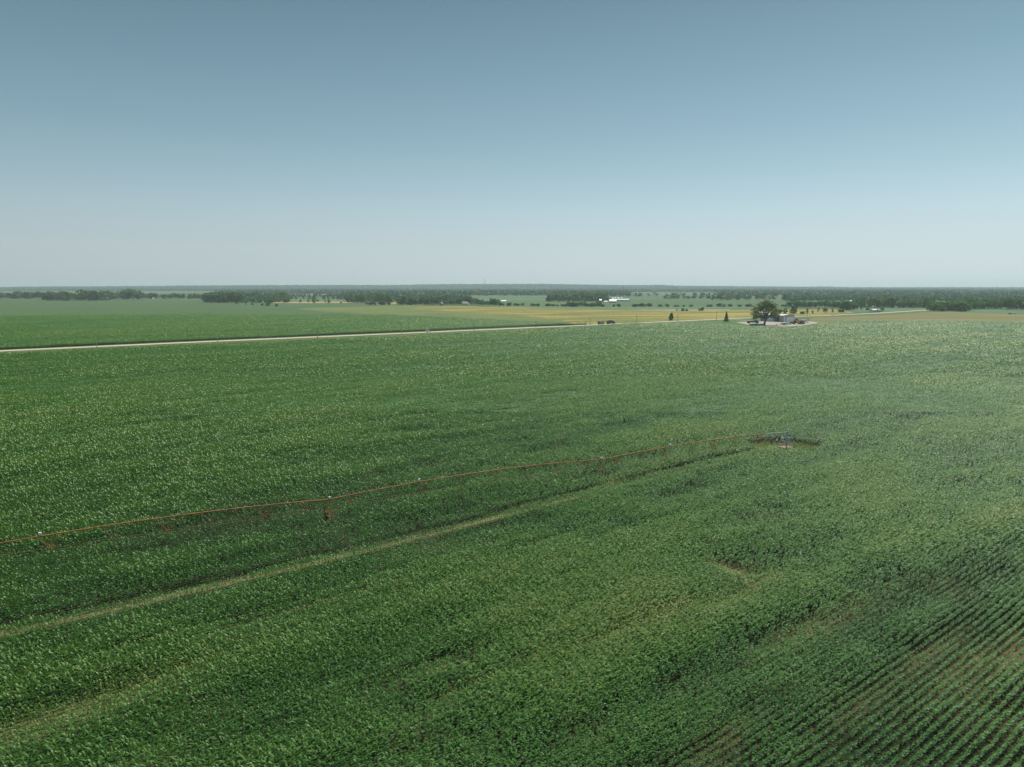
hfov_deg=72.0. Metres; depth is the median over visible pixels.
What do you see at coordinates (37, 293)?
tree
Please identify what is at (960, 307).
tree
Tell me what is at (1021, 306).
tree
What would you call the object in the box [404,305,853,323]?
pasture
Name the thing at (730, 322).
lawn
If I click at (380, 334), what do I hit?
road
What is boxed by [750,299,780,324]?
cottonwood tree
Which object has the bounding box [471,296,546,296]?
field
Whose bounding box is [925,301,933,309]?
tree
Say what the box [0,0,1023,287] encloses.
sky
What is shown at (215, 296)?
tree
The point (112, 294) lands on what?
tree
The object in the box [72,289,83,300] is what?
tree
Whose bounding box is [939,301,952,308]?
tree
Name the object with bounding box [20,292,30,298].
tree
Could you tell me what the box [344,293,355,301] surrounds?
tree
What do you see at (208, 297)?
tree
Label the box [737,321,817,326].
yard
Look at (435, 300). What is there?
tree
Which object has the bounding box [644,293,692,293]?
field
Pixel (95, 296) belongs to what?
tree
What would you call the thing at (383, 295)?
tree
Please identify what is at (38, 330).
corn crop
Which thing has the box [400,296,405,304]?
tree
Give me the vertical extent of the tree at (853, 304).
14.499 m
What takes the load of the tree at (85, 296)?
on the ground at (608, 303)
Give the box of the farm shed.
[761,314,794,321]
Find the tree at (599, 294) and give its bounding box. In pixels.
[593,292,604,300]
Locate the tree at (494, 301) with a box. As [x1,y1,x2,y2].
[488,298,497,304]
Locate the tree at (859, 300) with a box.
[854,298,863,306]
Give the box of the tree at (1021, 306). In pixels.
[1015,298,1023,308]
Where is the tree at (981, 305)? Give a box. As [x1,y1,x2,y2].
[974,301,985,308]
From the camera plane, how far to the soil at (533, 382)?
269.47 m
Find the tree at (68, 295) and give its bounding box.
[54,291,72,300]
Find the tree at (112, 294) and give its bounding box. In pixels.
[107,291,116,299]
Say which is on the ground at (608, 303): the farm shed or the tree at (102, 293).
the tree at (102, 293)
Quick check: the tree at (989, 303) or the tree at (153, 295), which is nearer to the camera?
the tree at (989, 303)
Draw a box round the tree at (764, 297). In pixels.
[761,292,767,299]
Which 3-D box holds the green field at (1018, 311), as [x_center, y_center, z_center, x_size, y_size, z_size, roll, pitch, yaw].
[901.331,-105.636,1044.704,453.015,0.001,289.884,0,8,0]
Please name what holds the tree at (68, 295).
on the ground at (608, 303)
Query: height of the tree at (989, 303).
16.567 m
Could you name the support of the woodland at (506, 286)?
on the hills
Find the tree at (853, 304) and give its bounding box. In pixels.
[849,301,858,306]
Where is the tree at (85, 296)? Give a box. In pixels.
[78,290,93,300]
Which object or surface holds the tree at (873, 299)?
on the ground at (608, 303)
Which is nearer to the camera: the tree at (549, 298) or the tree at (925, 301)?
the tree at (925, 301)
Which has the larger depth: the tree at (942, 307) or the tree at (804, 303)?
the tree at (804, 303)
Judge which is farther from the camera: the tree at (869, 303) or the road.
the tree at (869, 303)
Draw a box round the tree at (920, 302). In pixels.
[915,299,922,306]
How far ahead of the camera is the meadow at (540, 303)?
1675.45 m
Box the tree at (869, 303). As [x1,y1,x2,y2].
[865,300,871,306]
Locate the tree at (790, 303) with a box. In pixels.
[786,301,792,306]
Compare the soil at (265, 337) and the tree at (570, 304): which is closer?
the soil at (265, 337)
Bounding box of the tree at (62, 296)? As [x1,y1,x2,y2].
[57,292,66,300]
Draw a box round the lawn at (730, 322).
[654,319,760,325]
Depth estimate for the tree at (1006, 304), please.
1173.92 m
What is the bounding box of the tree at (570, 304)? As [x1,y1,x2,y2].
[566,302,575,306]
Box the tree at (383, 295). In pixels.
[379,293,387,300]
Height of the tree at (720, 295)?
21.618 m
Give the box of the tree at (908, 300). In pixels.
[901,299,911,306]
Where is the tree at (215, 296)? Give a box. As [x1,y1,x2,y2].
[212,294,223,302]
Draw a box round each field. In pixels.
[0,291,213,292]
[0,301,538,314]
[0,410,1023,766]
[273,302,351,302]
[290,299,342,301]
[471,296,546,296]
[477,298,545,300]
[613,299,789,305]
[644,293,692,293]
[810,311,1023,322]
[850,308,925,311]
[966,309,1023,313]
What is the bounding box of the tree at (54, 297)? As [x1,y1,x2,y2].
[49,291,56,299]
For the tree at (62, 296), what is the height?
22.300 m
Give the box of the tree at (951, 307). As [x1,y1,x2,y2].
[942,302,956,309]
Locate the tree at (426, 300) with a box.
[423,298,431,304]
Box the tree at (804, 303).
[800,301,806,306]
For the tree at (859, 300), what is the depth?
1279.02 m
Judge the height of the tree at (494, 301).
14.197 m
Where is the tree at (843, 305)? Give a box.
[839,301,849,308]
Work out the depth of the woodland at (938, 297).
1965.93 m
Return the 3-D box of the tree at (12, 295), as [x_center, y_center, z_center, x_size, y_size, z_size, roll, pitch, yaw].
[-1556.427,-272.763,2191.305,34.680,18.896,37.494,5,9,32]
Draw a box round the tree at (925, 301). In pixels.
[921,297,935,307]
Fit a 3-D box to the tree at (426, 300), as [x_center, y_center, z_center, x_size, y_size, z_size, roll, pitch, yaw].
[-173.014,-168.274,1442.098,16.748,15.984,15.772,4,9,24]
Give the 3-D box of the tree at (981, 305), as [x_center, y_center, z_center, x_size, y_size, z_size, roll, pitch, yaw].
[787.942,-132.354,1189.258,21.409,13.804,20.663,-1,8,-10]
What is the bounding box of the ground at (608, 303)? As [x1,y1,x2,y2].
[0,290,1023,352]
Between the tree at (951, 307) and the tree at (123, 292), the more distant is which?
the tree at (123, 292)
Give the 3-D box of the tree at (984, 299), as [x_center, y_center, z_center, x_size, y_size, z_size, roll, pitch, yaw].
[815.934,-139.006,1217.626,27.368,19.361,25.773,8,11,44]
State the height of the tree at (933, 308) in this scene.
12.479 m
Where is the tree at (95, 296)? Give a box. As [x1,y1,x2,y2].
[89,290,101,300]
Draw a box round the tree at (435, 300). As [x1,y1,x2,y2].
[432,298,439,304]
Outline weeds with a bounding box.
[744,439,822,455]
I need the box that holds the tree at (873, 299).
[867,296,882,307]
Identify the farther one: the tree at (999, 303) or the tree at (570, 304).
the tree at (570, 304)
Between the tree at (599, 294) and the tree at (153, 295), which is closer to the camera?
the tree at (599, 294)
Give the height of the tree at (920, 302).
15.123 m
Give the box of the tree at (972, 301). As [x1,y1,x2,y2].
[967,299,978,307]
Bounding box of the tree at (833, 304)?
[829,301,840,306]
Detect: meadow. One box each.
[296,306,574,323]
[506,301,604,305]
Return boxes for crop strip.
[500,306,753,308]
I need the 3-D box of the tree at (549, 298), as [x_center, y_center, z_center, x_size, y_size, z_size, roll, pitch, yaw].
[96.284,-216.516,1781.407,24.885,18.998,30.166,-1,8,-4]
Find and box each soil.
[0,320,585,349]
[0,328,1023,409]
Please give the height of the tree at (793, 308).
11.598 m
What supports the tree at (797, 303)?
on the ground at (608, 303)
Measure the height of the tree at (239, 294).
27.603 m
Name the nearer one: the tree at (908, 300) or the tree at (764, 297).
the tree at (908, 300)
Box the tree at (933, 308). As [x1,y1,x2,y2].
[928,303,938,310]
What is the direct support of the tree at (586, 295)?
on the ground at (608, 303)
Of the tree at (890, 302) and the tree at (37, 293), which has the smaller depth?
the tree at (890, 302)
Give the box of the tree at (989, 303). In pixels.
[984,299,993,308]
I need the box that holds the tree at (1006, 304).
[1001,298,1015,308]
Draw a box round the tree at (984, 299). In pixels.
[979,298,993,308]
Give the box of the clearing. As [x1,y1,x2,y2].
[747,441,820,455]
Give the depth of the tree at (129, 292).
2063.26 m
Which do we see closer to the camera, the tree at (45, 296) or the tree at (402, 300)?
the tree at (402, 300)
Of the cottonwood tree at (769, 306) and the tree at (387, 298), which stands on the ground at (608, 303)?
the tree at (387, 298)
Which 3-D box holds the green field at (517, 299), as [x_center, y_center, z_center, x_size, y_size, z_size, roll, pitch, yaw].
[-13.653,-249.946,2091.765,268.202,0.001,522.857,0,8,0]
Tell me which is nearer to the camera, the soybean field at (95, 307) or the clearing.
the clearing
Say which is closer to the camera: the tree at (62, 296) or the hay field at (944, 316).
the hay field at (944, 316)
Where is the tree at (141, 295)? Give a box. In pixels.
[135,290,144,297]
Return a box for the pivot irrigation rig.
[0,429,794,557]
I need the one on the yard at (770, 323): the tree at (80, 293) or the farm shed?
the farm shed
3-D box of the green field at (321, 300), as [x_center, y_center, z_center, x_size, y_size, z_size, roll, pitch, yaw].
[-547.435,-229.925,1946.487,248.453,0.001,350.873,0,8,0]
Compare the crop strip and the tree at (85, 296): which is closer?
the crop strip
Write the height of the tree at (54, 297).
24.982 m
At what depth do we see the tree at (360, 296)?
1653.82 m
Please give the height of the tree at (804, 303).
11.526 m
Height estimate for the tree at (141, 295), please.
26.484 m
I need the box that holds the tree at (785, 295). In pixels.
[781,293,790,299]
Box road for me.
[0,310,923,350]
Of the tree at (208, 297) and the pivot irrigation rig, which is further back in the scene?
the tree at (208, 297)
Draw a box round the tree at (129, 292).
[123,289,138,298]
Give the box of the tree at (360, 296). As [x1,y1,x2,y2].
[357,293,366,300]
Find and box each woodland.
[0,283,1023,289]
[0,288,1023,295]
[7,293,1023,301]
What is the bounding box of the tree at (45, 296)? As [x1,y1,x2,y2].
[39,291,53,300]
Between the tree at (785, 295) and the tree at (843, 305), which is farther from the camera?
the tree at (785, 295)
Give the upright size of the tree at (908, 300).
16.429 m
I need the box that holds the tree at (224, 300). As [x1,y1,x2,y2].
[218,294,227,302]
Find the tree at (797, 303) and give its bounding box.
[793,301,802,306]
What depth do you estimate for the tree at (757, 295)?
2003.60 m
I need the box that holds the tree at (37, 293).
[33,291,41,298]
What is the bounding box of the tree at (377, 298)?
[371,293,383,301]
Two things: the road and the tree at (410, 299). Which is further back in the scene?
the tree at (410, 299)
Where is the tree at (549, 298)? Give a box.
[545,294,554,301]
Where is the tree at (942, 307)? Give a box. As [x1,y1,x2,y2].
[936,304,947,310]
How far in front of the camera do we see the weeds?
169.24 m
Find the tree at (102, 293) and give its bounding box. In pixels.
[98,291,107,299]
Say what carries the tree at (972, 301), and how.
on the ground at (608, 303)
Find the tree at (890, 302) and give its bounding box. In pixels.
[886,296,901,307]
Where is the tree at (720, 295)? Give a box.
[716,292,725,299]
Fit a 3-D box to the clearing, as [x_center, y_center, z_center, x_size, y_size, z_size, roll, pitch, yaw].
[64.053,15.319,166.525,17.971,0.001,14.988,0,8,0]
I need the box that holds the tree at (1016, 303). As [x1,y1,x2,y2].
[1009,298,1021,308]
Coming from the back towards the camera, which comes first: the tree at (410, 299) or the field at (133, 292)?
the field at (133, 292)
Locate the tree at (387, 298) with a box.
[382,296,393,302]
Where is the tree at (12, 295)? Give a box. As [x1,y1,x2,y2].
[5,293,18,298]
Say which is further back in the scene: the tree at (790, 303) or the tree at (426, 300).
the tree at (426, 300)
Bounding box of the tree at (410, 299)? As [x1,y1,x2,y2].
[406,297,417,304]
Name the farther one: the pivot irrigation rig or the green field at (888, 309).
the green field at (888, 309)
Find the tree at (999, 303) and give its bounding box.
[995,297,1007,308]
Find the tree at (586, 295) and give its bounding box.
[583,293,592,298]
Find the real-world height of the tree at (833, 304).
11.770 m
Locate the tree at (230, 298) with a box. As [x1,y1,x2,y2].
[228,292,236,301]
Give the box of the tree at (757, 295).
[754,293,761,298]
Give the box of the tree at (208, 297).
[202,292,214,302]
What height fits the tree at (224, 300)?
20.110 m
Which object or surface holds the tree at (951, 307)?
on the ground at (608, 303)
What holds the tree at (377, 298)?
on the ground at (608, 303)
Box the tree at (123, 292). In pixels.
[120,290,130,298]
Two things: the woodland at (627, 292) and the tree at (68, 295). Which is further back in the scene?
the woodland at (627, 292)
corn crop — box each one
[0,313,586,348]
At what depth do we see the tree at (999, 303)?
1192.82 m
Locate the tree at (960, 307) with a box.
[952,301,967,310]
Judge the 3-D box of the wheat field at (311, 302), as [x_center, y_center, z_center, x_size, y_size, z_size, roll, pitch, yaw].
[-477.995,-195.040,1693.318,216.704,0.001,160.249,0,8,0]
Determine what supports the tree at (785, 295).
on the ground at (608, 303)
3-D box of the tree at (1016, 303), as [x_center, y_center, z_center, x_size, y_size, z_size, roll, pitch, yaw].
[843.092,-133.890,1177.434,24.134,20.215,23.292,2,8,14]
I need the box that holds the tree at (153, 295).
[146,293,158,298]
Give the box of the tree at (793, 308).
[789,306,796,313]
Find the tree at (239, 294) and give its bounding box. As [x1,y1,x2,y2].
[229,292,243,301]

